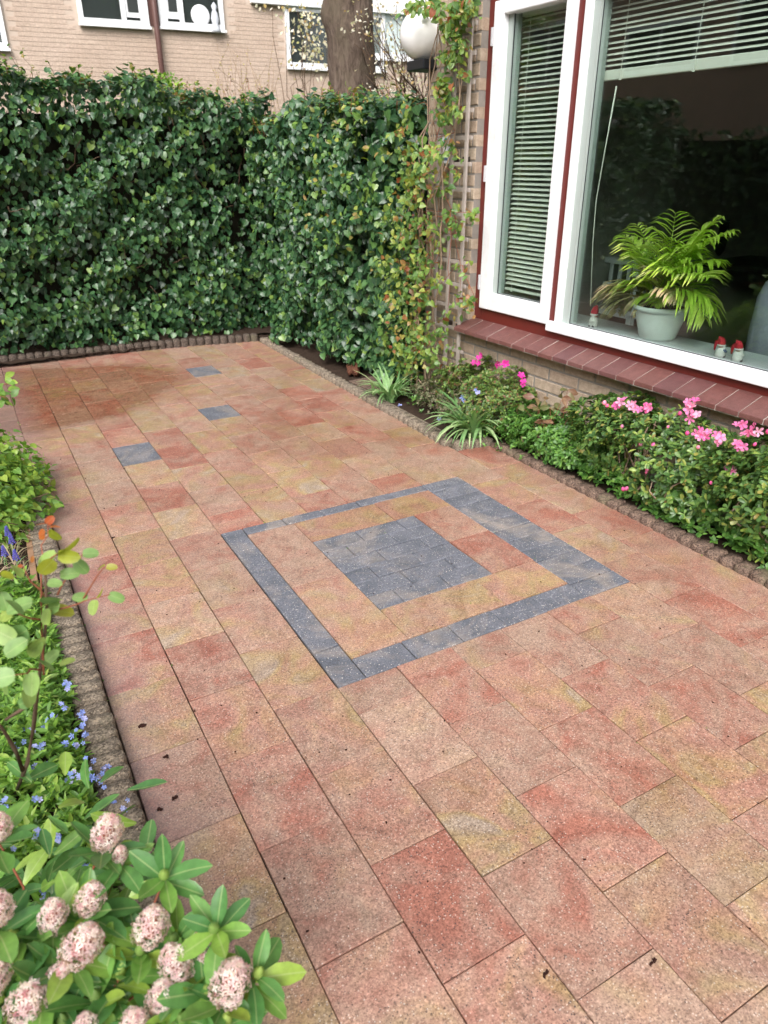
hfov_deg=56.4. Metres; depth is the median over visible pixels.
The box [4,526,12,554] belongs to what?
grape hyacinth
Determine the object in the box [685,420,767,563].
azalea bush
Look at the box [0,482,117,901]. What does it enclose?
bed soil
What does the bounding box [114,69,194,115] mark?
lime shrub
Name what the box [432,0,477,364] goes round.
trellis
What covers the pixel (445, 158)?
plant card
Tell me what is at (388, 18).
window
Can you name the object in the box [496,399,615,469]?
spiraea bush
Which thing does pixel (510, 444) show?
weeds
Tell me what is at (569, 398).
bronze leaved plant
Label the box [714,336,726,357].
gnome figurine
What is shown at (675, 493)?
mint clump
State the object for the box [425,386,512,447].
lily clump
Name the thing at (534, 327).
window frame
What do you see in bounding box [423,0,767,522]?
brick house
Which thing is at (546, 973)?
seed husk
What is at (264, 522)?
joint moss
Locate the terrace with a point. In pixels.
(316, 630)
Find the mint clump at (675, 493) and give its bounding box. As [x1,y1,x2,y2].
[650,488,717,531]
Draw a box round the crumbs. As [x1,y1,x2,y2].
[20,357,764,970]
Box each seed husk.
[543,969,548,978]
[649,957,656,966]
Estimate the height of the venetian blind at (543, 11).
1.332 m
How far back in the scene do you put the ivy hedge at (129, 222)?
5.67 m
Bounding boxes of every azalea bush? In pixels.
[429,352,537,435]
[562,390,756,522]
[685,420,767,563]
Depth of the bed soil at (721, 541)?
3.05 m
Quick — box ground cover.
[510,428,767,569]
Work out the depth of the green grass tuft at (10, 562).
2.73 m
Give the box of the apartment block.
[0,0,429,116]
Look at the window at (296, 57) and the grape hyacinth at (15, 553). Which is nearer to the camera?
the grape hyacinth at (15, 553)
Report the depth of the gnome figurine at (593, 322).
3.62 m
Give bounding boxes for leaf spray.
[0,371,19,407]
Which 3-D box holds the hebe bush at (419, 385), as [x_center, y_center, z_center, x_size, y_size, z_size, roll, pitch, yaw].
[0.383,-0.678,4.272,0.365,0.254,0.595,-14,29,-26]
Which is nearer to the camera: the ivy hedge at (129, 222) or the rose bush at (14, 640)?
the rose bush at (14, 640)
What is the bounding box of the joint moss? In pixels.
[18,350,706,742]
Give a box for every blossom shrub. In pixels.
[255,0,328,105]
[340,0,427,98]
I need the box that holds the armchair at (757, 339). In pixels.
[745,281,767,355]
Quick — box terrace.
[0,336,767,1023]
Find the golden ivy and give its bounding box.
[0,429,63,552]
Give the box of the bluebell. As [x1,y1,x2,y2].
[398,388,479,419]
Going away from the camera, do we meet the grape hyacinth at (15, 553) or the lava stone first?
the grape hyacinth at (15, 553)
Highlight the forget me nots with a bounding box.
[0,565,138,1006]
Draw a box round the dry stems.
[182,76,269,107]
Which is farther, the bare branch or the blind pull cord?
the blind pull cord
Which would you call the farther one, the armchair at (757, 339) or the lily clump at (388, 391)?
the lily clump at (388, 391)
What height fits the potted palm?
0.564 m
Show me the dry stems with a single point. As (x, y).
(229, 89)
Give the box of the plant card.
[442,135,449,162]
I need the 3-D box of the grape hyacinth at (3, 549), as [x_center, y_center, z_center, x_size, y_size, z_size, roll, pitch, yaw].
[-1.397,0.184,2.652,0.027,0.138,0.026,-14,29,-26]
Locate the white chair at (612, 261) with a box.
[599,256,640,325]
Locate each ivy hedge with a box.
[0,43,281,354]
[240,80,427,380]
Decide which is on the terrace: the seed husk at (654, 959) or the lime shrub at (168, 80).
the seed husk at (654, 959)
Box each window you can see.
[0,6,10,51]
[76,0,151,29]
[157,0,226,32]
[284,6,386,73]
[373,0,427,61]
[545,0,767,387]
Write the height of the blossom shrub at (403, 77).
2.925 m
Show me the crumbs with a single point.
(382, 687)
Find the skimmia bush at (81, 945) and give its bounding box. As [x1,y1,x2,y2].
[0,751,305,1023]
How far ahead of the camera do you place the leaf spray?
2.99 m
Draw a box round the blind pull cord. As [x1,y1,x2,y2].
[590,86,616,305]
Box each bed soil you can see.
[0,320,281,363]
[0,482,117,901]
[258,330,510,438]
[493,437,767,567]
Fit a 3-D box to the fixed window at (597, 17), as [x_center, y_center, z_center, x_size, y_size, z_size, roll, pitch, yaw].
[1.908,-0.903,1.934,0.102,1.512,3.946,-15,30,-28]
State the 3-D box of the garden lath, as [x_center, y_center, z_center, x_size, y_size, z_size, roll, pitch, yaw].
[-1.240,0.275,2.552,0.022,0.022,1.000,-13,29,-24]
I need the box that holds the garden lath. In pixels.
[25,529,47,668]
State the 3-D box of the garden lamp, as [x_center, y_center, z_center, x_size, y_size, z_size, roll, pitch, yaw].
[0.238,-1.806,4.404,0.298,2.149,0.257,-14,29,-26]
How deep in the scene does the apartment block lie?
12.25 m
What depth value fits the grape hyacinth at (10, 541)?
2.71 m
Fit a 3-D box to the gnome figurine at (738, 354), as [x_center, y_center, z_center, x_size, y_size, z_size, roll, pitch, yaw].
[1.487,-0.676,3.007,0.058,0.090,0.041,14,30,27]
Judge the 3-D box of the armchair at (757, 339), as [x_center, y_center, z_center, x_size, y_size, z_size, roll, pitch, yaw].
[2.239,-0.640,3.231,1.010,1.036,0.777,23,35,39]
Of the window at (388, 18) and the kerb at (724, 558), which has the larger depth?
the window at (388, 18)
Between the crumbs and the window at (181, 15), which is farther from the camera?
the window at (181, 15)
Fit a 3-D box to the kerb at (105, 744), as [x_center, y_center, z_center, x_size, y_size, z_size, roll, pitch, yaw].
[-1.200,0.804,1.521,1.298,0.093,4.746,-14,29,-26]
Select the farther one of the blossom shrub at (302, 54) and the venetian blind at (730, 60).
the blossom shrub at (302, 54)
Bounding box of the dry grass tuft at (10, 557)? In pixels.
[0,515,50,596]
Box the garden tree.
[320,0,375,134]
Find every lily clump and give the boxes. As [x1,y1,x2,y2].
[354,364,418,404]
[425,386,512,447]
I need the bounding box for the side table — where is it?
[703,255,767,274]
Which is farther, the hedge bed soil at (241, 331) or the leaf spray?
the hedge bed soil at (241, 331)
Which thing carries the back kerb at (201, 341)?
on the terrace
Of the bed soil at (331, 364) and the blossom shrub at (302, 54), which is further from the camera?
the blossom shrub at (302, 54)
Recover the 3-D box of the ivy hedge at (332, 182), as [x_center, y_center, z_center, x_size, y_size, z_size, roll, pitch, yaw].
[-0.285,-2.210,5.513,1.185,1.898,2.670,-14,29,-26]
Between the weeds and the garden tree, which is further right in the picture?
the weeds
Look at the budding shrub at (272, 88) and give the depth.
8.11 m
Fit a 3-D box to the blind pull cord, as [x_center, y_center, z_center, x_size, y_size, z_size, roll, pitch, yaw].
[1.038,-1.478,3.428,0.022,0.962,0.082,-3,26,-6]
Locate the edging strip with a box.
[361,388,445,433]
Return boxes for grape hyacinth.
[1,545,8,570]
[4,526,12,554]
[8,533,15,549]
[12,549,20,564]
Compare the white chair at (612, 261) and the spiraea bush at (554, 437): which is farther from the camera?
the white chair at (612, 261)
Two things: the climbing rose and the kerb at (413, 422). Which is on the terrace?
the kerb at (413, 422)
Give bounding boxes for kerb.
[0,333,257,366]
[21,470,191,975]
[260,337,452,446]
[490,441,767,588]
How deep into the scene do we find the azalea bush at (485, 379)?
3.87 m
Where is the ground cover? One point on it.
(733, 536)
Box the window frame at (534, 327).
[474,0,767,396]
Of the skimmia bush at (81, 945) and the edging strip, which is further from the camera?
the edging strip
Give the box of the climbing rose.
[366,0,481,396]
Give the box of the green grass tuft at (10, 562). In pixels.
[0,538,32,637]
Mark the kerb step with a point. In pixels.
(456, 446)
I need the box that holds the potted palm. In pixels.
[591,209,740,340]
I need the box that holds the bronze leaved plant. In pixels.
[513,387,580,444]
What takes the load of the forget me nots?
on the bed soil at (44, 758)
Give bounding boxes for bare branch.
[649,481,679,501]
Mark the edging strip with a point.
(400, 409)
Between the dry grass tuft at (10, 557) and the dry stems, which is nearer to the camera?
the dry grass tuft at (10, 557)
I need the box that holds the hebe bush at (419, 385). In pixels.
[409,377,492,419]
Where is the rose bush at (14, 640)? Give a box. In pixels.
[0,515,124,795]
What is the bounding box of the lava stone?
[346,362,360,376]
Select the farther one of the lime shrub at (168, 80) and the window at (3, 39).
the window at (3, 39)
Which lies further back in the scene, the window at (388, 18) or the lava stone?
the window at (388, 18)
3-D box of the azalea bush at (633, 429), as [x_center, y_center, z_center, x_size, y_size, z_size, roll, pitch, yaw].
[1.147,-0.292,3.117,0.402,0.572,0.928,-14,29,-26]
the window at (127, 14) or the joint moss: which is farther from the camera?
the window at (127, 14)
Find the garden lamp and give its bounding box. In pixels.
[400,6,439,375]
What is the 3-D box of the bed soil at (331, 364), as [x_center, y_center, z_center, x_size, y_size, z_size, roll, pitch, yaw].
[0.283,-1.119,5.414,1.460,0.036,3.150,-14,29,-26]
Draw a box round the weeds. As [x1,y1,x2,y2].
[389,371,537,458]
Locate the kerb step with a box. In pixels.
[452,435,493,450]
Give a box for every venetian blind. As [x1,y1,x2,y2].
[504,2,566,296]
[604,0,767,81]
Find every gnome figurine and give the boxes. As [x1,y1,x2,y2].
[588,305,597,327]
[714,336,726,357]
[731,340,744,361]
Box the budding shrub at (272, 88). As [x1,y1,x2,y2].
[210,39,294,117]

